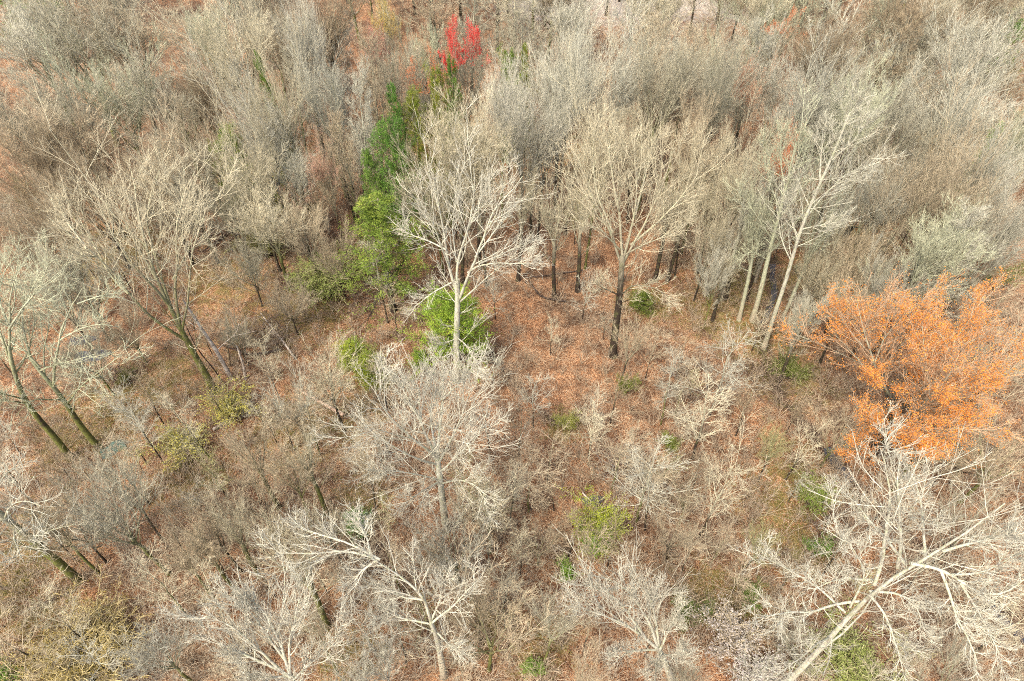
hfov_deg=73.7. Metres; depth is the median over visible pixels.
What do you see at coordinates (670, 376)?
bare tree
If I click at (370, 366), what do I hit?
sapling
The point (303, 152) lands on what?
sapling
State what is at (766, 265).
tall lichen tree
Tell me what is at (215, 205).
bare tree
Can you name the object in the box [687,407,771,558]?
bare tree
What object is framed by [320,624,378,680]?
bare tree
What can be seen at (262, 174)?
bare tree
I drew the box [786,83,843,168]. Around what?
flowering tree
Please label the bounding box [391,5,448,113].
bare tree
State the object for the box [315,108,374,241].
bare tree
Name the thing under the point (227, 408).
leafy shrub
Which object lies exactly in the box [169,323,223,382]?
dead sapling
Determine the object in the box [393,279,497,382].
evergreen tree
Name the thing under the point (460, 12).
bare tree
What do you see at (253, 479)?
bare tree
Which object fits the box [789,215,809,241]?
sapling
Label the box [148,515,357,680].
bare tree
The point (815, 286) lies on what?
sapling
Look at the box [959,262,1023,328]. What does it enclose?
sapling
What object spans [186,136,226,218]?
bare tree
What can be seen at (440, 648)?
drooping tree
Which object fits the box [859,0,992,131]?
bare tree
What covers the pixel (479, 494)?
bare tree
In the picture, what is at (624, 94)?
bare tree
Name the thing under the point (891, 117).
bare tree
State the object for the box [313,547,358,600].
bare tree
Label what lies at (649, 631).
sapling
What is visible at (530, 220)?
bare tree
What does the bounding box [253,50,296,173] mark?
evergreen tree
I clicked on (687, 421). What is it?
bare tree
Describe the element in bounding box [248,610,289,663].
sapling
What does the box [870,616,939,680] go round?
sapling
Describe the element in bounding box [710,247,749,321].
bare tree
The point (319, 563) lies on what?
sapling
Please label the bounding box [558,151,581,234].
bare tree
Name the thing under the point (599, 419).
bare tree
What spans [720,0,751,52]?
bare tree
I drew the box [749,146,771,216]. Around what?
bare tree
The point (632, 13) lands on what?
bare tree
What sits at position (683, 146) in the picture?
bare tree
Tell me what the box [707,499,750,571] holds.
bare tree
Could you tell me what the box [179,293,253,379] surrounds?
dead snag
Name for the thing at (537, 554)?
bare tree
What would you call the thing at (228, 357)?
dead snag
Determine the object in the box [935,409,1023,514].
bare tree
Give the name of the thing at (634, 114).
bare tree
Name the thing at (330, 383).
bare tree
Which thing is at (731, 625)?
bare shrub
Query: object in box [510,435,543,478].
sapling
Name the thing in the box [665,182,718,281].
bare tree
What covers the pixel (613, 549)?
sapling
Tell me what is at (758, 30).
bare tree
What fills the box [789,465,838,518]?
leafy shrub
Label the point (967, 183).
bare tree
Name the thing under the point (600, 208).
sapling
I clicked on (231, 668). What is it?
sapling
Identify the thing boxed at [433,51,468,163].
evergreen tree
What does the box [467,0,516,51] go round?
bare tree
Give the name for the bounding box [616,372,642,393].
leafy shrub
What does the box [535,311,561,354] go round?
sapling
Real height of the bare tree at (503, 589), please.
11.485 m
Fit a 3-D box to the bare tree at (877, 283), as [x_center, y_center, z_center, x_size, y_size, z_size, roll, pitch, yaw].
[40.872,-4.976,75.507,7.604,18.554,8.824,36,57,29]
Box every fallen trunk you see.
[22,587,77,612]
[200,227,236,252]
[212,412,248,430]
[215,334,279,366]
[251,313,295,358]
[300,390,345,416]
[307,553,346,571]
[516,267,581,287]
[523,273,565,301]
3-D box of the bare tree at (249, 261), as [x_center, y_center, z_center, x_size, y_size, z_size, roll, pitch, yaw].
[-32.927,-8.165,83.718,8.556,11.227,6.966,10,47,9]
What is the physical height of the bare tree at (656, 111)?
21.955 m
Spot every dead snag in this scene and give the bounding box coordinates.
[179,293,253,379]
[226,344,230,366]
[236,345,246,378]
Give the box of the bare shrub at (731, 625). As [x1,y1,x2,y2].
[686,593,769,680]
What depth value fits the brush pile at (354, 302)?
87.82 m
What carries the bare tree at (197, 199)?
on the ground at (566, 382)
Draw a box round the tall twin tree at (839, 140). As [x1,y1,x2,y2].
[743,78,914,350]
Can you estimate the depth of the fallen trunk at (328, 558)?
62.91 m
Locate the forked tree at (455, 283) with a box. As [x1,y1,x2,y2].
[385,88,560,388]
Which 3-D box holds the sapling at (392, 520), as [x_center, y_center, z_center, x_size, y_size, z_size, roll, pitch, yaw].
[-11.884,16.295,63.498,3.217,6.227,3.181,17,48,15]
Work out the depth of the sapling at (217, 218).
94.09 m
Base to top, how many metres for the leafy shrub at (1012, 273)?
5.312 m
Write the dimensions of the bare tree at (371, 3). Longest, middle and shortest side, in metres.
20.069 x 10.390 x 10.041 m
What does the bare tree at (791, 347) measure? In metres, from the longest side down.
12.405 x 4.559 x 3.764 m
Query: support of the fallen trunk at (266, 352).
on the ground at (566, 382)
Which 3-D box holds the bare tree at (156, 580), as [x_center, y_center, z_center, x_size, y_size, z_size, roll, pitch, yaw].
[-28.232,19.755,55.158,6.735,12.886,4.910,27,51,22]
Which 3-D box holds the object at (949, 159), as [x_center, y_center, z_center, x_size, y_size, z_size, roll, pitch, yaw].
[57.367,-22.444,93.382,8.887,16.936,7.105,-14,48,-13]
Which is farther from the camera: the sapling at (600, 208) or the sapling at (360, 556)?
the sapling at (600, 208)
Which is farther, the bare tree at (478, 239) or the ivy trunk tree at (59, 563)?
the bare tree at (478, 239)
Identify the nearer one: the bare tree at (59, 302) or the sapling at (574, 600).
the sapling at (574, 600)
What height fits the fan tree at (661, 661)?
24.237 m
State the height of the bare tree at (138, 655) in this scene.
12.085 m
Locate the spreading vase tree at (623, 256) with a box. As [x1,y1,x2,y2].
[541,95,740,358]
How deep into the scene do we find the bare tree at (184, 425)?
64.88 m
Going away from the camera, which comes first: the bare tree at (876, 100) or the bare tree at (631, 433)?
the bare tree at (631, 433)
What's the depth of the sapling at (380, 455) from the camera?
65.97 m
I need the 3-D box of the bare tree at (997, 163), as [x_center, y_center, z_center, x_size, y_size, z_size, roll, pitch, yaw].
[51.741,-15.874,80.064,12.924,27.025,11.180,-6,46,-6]
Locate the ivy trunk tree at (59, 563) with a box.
[0,440,99,585]
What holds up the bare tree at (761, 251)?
on the ground at (566, 382)
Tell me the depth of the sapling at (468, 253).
88.78 m
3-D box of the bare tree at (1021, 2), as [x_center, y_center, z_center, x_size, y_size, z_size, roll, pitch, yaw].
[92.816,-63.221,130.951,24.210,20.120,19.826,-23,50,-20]
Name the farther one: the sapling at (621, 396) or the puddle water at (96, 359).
the puddle water at (96, 359)
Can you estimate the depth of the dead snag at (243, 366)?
77.11 m
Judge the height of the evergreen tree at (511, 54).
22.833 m
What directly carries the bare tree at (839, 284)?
on the ground at (566, 382)
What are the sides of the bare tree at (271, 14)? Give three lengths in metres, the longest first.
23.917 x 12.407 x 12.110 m
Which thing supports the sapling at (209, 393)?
on the ground at (566, 382)
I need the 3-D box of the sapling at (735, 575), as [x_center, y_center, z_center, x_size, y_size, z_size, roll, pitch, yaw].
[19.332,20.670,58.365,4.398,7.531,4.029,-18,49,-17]
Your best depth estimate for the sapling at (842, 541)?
59.06 m
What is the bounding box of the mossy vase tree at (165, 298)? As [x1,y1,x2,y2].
[3,58,246,394]
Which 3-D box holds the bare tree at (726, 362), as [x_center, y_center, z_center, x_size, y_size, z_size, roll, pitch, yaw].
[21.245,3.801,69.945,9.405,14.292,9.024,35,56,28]
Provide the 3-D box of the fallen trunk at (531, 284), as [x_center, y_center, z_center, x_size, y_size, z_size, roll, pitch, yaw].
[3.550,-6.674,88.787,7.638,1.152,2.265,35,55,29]
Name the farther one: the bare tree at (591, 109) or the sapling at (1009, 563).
the bare tree at (591, 109)
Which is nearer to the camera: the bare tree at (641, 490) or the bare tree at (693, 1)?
the bare tree at (641, 490)
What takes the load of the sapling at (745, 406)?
on the ground at (566, 382)
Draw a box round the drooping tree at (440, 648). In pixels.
[240,497,488,680]
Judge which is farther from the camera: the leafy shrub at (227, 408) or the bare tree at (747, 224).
the bare tree at (747, 224)
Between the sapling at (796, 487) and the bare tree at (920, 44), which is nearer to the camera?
the sapling at (796, 487)
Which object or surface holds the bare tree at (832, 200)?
on the ground at (566, 382)
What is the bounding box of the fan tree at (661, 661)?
[549,524,703,680]
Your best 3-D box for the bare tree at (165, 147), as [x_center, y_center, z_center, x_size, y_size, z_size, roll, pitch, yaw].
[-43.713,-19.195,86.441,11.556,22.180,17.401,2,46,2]
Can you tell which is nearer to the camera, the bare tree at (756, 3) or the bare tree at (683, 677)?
the bare tree at (683, 677)
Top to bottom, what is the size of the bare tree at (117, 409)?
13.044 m
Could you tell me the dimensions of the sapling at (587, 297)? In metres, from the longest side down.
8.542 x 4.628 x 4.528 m
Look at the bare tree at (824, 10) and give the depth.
131.24 m
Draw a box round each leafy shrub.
[0,564,154,680]
[0,653,29,680]
[114,362,136,388]
[136,418,217,474]
[192,372,265,436]
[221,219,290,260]
[283,237,389,309]
[339,338,385,380]
[518,654,547,679]
[552,408,582,429]
[553,554,582,582]
[554,483,633,562]
[575,522,613,558]
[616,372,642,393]
[656,430,681,453]
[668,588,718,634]
[710,631,795,680]
[735,576,770,619]
[767,346,815,395]
[784,597,915,680]
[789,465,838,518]
[801,531,836,557]
[982,256,1023,289]
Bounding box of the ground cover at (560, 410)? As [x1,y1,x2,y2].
[0,78,1022,680]
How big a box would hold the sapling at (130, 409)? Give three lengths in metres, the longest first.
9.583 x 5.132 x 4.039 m
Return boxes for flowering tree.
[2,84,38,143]
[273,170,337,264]
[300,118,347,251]
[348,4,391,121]
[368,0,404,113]
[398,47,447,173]
[437,14,490,142]
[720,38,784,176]
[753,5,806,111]
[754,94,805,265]
[754,181,783,241]
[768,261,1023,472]
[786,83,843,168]
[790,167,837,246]
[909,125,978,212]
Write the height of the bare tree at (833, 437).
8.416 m
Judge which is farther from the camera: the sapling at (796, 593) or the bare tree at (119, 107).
the bare tree at (119, 107)
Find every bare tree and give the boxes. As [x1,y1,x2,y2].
[0,0,87,112]
[0,0,87,131]
[0,0,149,146]
[0,49,151,188]
[0,68,107,199]
[0,77,119,233]
[0,123,102,255]
[0,164,97,305]
[0,195,103,319]
[0,446,35,505]
[0,481,100,576]
[1,231,94,352]
[4,104,165,236]
[12,228,119,340]
[15,0,80,84]
[18,561,97,656]
[22,462,126,563]
[27,0,187,135]
[30,22,180,179]
[32,146,151,268]
[43,314,114,398]
[46,0,146,88]
[48,447,171,575]
[63,0,293,137]
[63,444,168,548]
[84,410,153,504]
[92,375,175,464]
[97,294,158,363]
[98,2,245,178]
[99,90,197,265]
[111,597,203,680]
[112,59,288,271]
[112,535,204,620]
[121,127,226,264]
[134,386,213,463]
[136,0,244,118]
[146,85,262,223]
[147,513,215,594]
[148,515,357,680]
[149,476,249,573]
[152,0,300,249]
[159,63,230,161]
[176,513,235,589]
[184,471,254,545]
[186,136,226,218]
[193,166,281,273]
[198,235,269,306]
[202,0,276,71]
[209,490,272,578]
[210,31,287,210]
[211,296,258,365]
[216,411,281,509]
[218,448,308,532]
[219,171,309,290]
[224,0,330,242]
[237,0,292,111]
[240,506,344,630]
[242,487,299,580]
[243,420,317,526]
[244,5,356,88]
[246,319,288,395]
[249,0,292,86]
[251,0,348,158]
[252,353,351,437]
[258,174,332,277]
[258,274,322,334]
[263,478,351,569]
[266,137,318,261]
[267,0,336,178]
[270,0,371,109]
[272,23,368,220]
[273,10,326,177]
[277,585,338,673]
[280,375,334,455]
[283,415,340,515]
[299,318,367,432]
[306,217,364,299]
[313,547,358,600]
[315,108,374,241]
[318,118,345,197]
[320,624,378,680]
[325,129,355,200]
[334,431,384,508]
[335,424,367,466]
[338,51,390,245]
[339,611,402,680]
[345,15,396,203]
[346,115,365,195]
[348,0,367,45]
[355,508,419,598]
[356,235,421,322]
[358,27,431,146]
[363,0,374,29]
[375,520,554,680]
[385,128,458,274]
[385,495,485,599]
[389,75,517,284]
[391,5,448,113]
[399,0,459,71]
[403,499,502,615]
[404,529,444,587]
[411,0,454,42]
[418,87,514,285]
[446,567,509,648]
[448,454,516,553]
[449,0,518,110]
[453,180,496,269]
[457,493,522,551]
[458,0,462,25]
[466,0,559,127]
[466,46,533,227]
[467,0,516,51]
[475,556,530,633]
[480,29,582,252]
[486,459,529,520]
[492,458,566,516]
[494,4,558,129]
[497,13,607,137]
[501,513,545,575]
[503,162,546,281]
[508,513,573,564]
[509,0,607,65]
[509,0,667,221]
[513,69,575,239]
[517,162,544,239]
[520,570,594,664]
[522,171,574,300]
[526,0,586,68]
[532,2,636,268]
[540,3,606,197]
[546,0,606,62]
[556,166,611,292]
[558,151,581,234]
[562,631,622,680]
[566,379,618,472]
[569,19,656,203]
[572,61,608,164]
[589,423,650,489]
[591,434,706,525]
[603,1,744,137]
[604,32,722,179]
[606,93,664,223]
[607,310,660,385]
[608,10,682,161]
[612,419,655,480]
[619,0,706,67]
[621,0,644,48]
[621,441,682,530]
[626,0,736,211]
[636,325,674,377]
[638,0,696,90]
[644,19,719,196]
[646,170,714,276]
[647,178,685,281]
[648,491,725,562]
[649,450,719,523]
[653,342,695,424]
[655,361,735,459]
[659,81,732,239]
[663,632,717,680]
[664,6,752,89]
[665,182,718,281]
[667,353,701,414]
[671,113,736,254]
[671,313,767,415]
[672,185,740,301]
[686,0,701,34]
[687,0,772,191]
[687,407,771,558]
[694,229,736,325]
[695,190,726,273]
[697,5,755,165]
[701,0,749,42]
[704,0,846,80]
[707,71,799,283]
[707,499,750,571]
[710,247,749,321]
[711,127,739,190]
[712,2,790,164]
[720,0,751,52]
[720,157,780,300]
[721,175,780,322]
[723,215,767,301]
[731,0,792,72]
[731,195,766,258]
[741,507,784,572]
[742,593,853,680]
[744,215,784,301]
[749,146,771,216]
[750,7,878,229]
[753,152,813,282]
[755,11,839,176]
[756,417,794,481]
[775,36,878,187]
[776,296,817,383]
[780,180,854,321]
[781,0,892,156]
[783,280,854,345]
[787,29,908,236]
[794,226,902,321]
[795,215,856,324]
[798,168,864,302]
[803,0,939,154]
[808,395,878,467]
[811,126,926,271]
[813,0,842,48]
[816,262,890,363]
[817,139,927,296]
[822,214,919,336]
[825,65,941,195]
[830,0,947,108]
[832,223,882,309]
[844,0,941,173]
[844,81,963,231]
[845,0,890,51]
[845,0,906,75]
[849,222,946,357]
[851,81,1021,306]
[853,188,1002,356]
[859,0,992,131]
[860,0,906,48]
[875,38,1023,163]
[876,0,996,131]
[879,375,997,467]
[886,30,1023,318]
[890,195,991,356]
[891,409,964,491]
[892,50,1023,218]
[892,606,1023,680]
[894,0,1011,116]
[903,298,993,422]
[904,354,1023,503]
[907,0,1023,174]
[911,102,1023,303]
[922,152,1023,342]
[924,465,1023,564]
[928,246,1021,331]
[931,0,1023,101]
[932,0,969,21]
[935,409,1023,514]
[937,281,1023,404]
[957,0,1023,41]
[959,0,994,32]
[960,0,1018,47]
[960,191,1023,284]
[977,97,1023,222]
[981,42,1023,152]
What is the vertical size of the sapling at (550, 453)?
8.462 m
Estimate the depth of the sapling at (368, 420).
67.68 m
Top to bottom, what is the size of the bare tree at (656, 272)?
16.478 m
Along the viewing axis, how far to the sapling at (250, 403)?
70.81 m
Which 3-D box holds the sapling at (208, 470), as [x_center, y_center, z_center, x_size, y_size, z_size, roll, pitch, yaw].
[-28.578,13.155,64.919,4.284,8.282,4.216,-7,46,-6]
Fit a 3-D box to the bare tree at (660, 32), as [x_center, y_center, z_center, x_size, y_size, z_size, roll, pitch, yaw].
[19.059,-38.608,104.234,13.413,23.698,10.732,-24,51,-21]
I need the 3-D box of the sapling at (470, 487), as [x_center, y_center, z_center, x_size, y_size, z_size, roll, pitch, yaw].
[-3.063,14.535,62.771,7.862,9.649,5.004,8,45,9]
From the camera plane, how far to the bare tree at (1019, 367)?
69.03 m
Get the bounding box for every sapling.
[0,192,29,240]
[0,343,22,386]
[0,408,31,453]
[0,443,26,489]
[0,595,41,680]
[4,181,40,222]
[7,404,62,443]
[11,491,79,557]
[20,636,75,679]
[32,438,72,479]
[55,625,123,680]
[57,449,94,481]
[98,244,135,290]
[105,627,152,680]
[107,414,150,463]
[109,388,153,443]
[120,440,153,476]
[121,365,170,423]
[138,500,195,548]
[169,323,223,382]
[169,549,251,624]
[172,149,205,202]
[174,479,209,512]
[183,359,248,420]
[186,315,213,356]
[188,587,241,650]
[189,445,231,495]
[195,528,234,570]
[198,647,258,680]
[204,190,228,239]
[209,500,291,565]
[214,620,259,667]
[226,454,266,511]
[233,534,293,607]
[235,391,266,429]
[245,396,278,442]
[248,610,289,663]
[265,391,305,450]
[265,392,285,422]
[274,591,324,640]
[295,135,314,185]
[297,125,317,153]
[299,544,336,591]
[301,109,322,149]
[317,343,339,371]
[330,587,401,675]
[338,542,387,575]
[354,572,394,625]
[356,399,395,455]
[360,343,402,409]
[365,490,396,529]
[367,431,396,480]
[377,599,432,672]
[379,280,412,333]
[403,588,437,653]
[408,399,451,454]
[422,270,441,305]
[436,597,461,626]
[443,485,483,548]
[445,452,515,521]
[447,441,478,475]
[457,230,487,269]
[464,398,512,456]
[472,512,518,575]
[474,343,510,397]
[477,275,512,319]
[485,560,525,602]
[505,388,546,457]
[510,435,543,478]
[516,370,556,436]
[525,421,575,482]
[534,467,563,521]
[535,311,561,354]
[548,503,596,556]
[558,587,584,616]
[558,601,603,653]
[562,176,587,229]
[564,187,587,244]
[565,267,598,321]
[567,522,619,589]
[580,456,613,491]
[583,511,643,576]
[584,389,607,421]
[593,309,613,338]
[594,174,620,227]
[600,353,654,423]
[619,604,668,658]
[628,453,676,517]
[649,545,676,583]
[651,443,689,481]
[655,334,707,378]
[666,517,709,576]
[679,448,714,491]
[686,369,706,398]
[707,170,746,218]
[709,548,757,609]
[724,141,773,206]
[733,368,775,435]
[744,134,773,166]
[747,310,778,351]
[754,578,804,648]
[771,208,800,259]
[774,547,817,593]
[779,417,832,496]
[783,149,826,197]
[784,397,814,433]
[785,470,813,501]
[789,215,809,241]
[792,269,836,302]
[806,503,880,573]
[822,530,853,554]
[838,564,875,610]
[839,461,940,530]
[858,652,897,680]
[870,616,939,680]
[871,369,918,418]
[886,515,920,549]
[892,545,951,602]
[895,637,942,676]
[899,191,940,246]
[907,622,946,661]
[923,548,996,626]
[925,436,978,485]
[930,562,1022,641]
[947,595,1023,658]
[952,551,1023,616]
[954,294,998,329]
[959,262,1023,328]
[971,260,1021,306]
[986,574,1023,616]
[991,543,1023,584]
[1003,598,1023,636]
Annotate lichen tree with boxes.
[723,79,856,323]
[727,400,1023,680]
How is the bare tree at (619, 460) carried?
on the ground at (566, 382)
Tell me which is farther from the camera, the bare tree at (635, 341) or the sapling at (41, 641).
the bare tree at (635, 341)
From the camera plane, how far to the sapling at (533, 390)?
70.56 m
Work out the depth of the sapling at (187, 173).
98.63 m
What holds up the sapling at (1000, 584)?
on the ground at (566, 382)
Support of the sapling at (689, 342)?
on the ground at (566, 382)
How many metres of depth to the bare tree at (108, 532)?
53.67 m
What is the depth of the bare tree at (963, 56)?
92.09 m
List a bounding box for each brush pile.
[99,361,140,391]
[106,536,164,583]
[151,209,244,266]
[212,284,339,363]
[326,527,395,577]
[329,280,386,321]
[484,351,507,369]
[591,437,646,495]
[652,337,744,406]
[726,349,809,411]
[789,481,865,558]
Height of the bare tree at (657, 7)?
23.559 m
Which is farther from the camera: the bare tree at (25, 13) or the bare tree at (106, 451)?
the bare tree at (25, 13)
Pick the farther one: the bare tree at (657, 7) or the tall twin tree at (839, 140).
the bare tree at (657, 7)
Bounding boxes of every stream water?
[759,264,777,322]
[824,447,857,483]
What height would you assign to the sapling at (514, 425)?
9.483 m
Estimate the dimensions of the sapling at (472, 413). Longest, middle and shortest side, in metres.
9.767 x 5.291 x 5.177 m
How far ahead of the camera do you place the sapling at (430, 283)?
80.72 m
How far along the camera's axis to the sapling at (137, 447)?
67.46 m
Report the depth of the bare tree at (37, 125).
86.75 m
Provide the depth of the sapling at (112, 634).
53.41 m
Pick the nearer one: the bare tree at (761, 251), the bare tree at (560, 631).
the bare tree at (560, 631)
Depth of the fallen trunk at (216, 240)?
96.27 m
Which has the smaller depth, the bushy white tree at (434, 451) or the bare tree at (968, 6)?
the bushy white tree at (434, 451)
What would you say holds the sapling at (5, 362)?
on the ground at (566, 382)
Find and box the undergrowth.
[0,0,1023,680]
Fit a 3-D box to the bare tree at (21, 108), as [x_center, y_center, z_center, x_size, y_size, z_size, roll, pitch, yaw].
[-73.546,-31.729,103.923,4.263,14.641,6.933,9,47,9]
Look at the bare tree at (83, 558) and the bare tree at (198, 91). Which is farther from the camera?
the bare tree at (198, 91)
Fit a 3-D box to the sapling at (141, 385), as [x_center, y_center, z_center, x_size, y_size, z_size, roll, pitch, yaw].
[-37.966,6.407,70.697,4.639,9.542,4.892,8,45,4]
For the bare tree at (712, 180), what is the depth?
83.13 m
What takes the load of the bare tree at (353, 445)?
on the ground at (566, 382)
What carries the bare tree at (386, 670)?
on the ground at (566, 382)
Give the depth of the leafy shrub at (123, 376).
78.12 m
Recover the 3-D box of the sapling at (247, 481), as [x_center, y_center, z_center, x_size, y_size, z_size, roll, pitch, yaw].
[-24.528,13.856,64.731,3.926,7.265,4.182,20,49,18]
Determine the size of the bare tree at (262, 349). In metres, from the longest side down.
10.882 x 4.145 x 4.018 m
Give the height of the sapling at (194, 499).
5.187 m
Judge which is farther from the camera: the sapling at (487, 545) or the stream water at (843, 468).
the stream water at (843, 468)
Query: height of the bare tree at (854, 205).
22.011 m
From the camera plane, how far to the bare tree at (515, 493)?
61.79 m
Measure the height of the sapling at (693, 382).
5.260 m
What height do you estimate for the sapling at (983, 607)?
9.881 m
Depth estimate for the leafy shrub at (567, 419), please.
73.32 m
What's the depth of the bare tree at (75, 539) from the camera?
58.19 m
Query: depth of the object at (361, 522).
63.64 m
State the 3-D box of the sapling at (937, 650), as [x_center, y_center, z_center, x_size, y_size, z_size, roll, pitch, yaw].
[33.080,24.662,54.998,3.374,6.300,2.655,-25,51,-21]
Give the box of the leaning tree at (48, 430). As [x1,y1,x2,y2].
[0,227,74,461]
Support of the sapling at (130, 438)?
on the ground at (566, 382)
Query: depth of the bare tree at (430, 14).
135.04 m
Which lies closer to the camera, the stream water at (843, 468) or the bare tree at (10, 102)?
the stream water at (843, 468)
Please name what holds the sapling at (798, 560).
on the ground at (566, 382)
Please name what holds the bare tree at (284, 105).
on the ground at (566, 382)
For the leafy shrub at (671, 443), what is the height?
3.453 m
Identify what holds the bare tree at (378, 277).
on the ground at (566, 382)
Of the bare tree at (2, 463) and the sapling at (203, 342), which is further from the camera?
the sapling at (203, 342)
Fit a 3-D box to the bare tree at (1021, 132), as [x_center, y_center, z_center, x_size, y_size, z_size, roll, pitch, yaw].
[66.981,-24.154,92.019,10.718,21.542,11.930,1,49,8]
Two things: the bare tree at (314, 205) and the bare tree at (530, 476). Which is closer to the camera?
the bare tree at (530, 476)
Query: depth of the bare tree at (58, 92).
92.45 m
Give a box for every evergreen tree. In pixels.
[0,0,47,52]
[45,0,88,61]
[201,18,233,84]
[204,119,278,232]
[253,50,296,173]
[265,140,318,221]
[323,190,441,357]
[330,333,378,380]
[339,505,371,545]
[350,147,403,248]
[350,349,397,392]
[361,109,445,281]
[385,80,421,196]
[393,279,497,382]
[396,84,440,206]
[405,348,431,373]
[414,62,461,184]
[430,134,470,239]
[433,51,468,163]
[487,41,539,181]
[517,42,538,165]
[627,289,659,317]
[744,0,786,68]
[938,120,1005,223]
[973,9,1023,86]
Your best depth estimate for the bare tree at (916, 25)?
94.50 m
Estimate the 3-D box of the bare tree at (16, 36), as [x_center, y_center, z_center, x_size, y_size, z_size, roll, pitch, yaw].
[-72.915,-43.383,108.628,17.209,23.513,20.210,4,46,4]
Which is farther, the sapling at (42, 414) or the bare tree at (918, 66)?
the bare tree at (918, 66)
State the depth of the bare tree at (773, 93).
97.25 m
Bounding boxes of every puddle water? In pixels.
[69,335,95,345]
[76,348,110,361]
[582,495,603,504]
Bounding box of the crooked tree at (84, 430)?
[0,245,182,454]
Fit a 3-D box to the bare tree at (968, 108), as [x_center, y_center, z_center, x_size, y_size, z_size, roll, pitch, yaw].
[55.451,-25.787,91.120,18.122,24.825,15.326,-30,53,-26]
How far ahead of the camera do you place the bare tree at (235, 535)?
55.71 m
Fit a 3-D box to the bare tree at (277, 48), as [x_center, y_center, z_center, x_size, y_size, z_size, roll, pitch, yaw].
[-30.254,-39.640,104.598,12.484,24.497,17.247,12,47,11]
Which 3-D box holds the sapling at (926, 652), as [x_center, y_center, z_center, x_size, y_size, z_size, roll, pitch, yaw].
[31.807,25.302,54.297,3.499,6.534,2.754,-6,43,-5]
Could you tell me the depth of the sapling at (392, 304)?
80.72 m
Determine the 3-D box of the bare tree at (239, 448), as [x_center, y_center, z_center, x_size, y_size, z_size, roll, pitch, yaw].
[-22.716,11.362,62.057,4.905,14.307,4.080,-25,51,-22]
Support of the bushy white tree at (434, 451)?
on the ground at (566, 382)
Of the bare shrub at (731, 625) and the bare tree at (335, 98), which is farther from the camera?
the bare tree at (335, 98)
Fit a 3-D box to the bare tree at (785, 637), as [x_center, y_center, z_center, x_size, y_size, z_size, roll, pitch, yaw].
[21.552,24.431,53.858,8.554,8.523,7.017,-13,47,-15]
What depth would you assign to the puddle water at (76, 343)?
82.90 m
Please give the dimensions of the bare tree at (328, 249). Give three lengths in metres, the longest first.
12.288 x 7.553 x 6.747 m
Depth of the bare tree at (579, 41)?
89.68 m
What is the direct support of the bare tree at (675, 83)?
on the ground at (566, 382)
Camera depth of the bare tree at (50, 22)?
119.56 m
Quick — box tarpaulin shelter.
[97,439,126,458]
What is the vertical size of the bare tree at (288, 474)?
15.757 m
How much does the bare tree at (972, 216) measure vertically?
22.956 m
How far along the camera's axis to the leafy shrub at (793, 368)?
78.05 m
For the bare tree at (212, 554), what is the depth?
55.16 m
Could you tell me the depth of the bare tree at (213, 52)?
123.53 m
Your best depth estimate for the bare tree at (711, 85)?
86.43 m
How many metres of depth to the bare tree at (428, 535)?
57.65 m
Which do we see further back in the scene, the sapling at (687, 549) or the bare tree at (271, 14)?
the bare tree at (271, 14)
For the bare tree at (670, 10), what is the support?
on the ground at (566, 382)
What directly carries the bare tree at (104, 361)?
on the ground at (566, 382)
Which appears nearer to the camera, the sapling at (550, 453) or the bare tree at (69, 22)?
the sapling at (550, 453)
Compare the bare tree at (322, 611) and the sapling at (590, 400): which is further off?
the sapling at (590, 400)
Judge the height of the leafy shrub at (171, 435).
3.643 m
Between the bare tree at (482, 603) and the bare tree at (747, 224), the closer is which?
the bare tree at (482, 603)
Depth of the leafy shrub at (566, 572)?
62.06 m
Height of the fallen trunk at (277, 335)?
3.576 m
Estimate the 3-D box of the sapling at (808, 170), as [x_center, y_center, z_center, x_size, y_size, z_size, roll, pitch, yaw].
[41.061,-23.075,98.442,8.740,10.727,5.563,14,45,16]
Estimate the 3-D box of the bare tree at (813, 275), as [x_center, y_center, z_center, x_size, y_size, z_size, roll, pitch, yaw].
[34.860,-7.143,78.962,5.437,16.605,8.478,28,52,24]
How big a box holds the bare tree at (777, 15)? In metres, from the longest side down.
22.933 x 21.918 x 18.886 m
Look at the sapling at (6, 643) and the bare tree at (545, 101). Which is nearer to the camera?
the sapling at (6, 643)
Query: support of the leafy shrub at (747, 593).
on the ground at (566, 382)
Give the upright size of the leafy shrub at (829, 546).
2.440 m
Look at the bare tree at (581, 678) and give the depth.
48.34 m
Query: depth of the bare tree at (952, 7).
108.16 m
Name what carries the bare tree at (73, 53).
on the ground at (566, 382)
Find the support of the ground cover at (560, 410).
on the ground at (566, 382)
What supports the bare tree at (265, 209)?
on the ground at (566, 382)
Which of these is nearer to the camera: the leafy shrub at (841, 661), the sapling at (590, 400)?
the leafy shrub at (841, 661)
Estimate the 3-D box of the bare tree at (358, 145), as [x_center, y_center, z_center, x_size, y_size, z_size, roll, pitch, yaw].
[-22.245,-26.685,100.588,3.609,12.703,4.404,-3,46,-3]
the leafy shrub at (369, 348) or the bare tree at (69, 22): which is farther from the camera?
the bare tree at (69, 22)
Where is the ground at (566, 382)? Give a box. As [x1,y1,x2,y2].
[0,0,1023,680]
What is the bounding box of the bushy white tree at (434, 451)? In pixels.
[303,332,527,533]
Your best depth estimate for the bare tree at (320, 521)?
55.86 m
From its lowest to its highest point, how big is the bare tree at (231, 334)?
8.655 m
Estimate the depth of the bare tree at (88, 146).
86.65 m
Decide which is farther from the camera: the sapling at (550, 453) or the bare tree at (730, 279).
the bare tree at (730, 279)
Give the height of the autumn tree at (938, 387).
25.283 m
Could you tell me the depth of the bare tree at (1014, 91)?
107.07 m

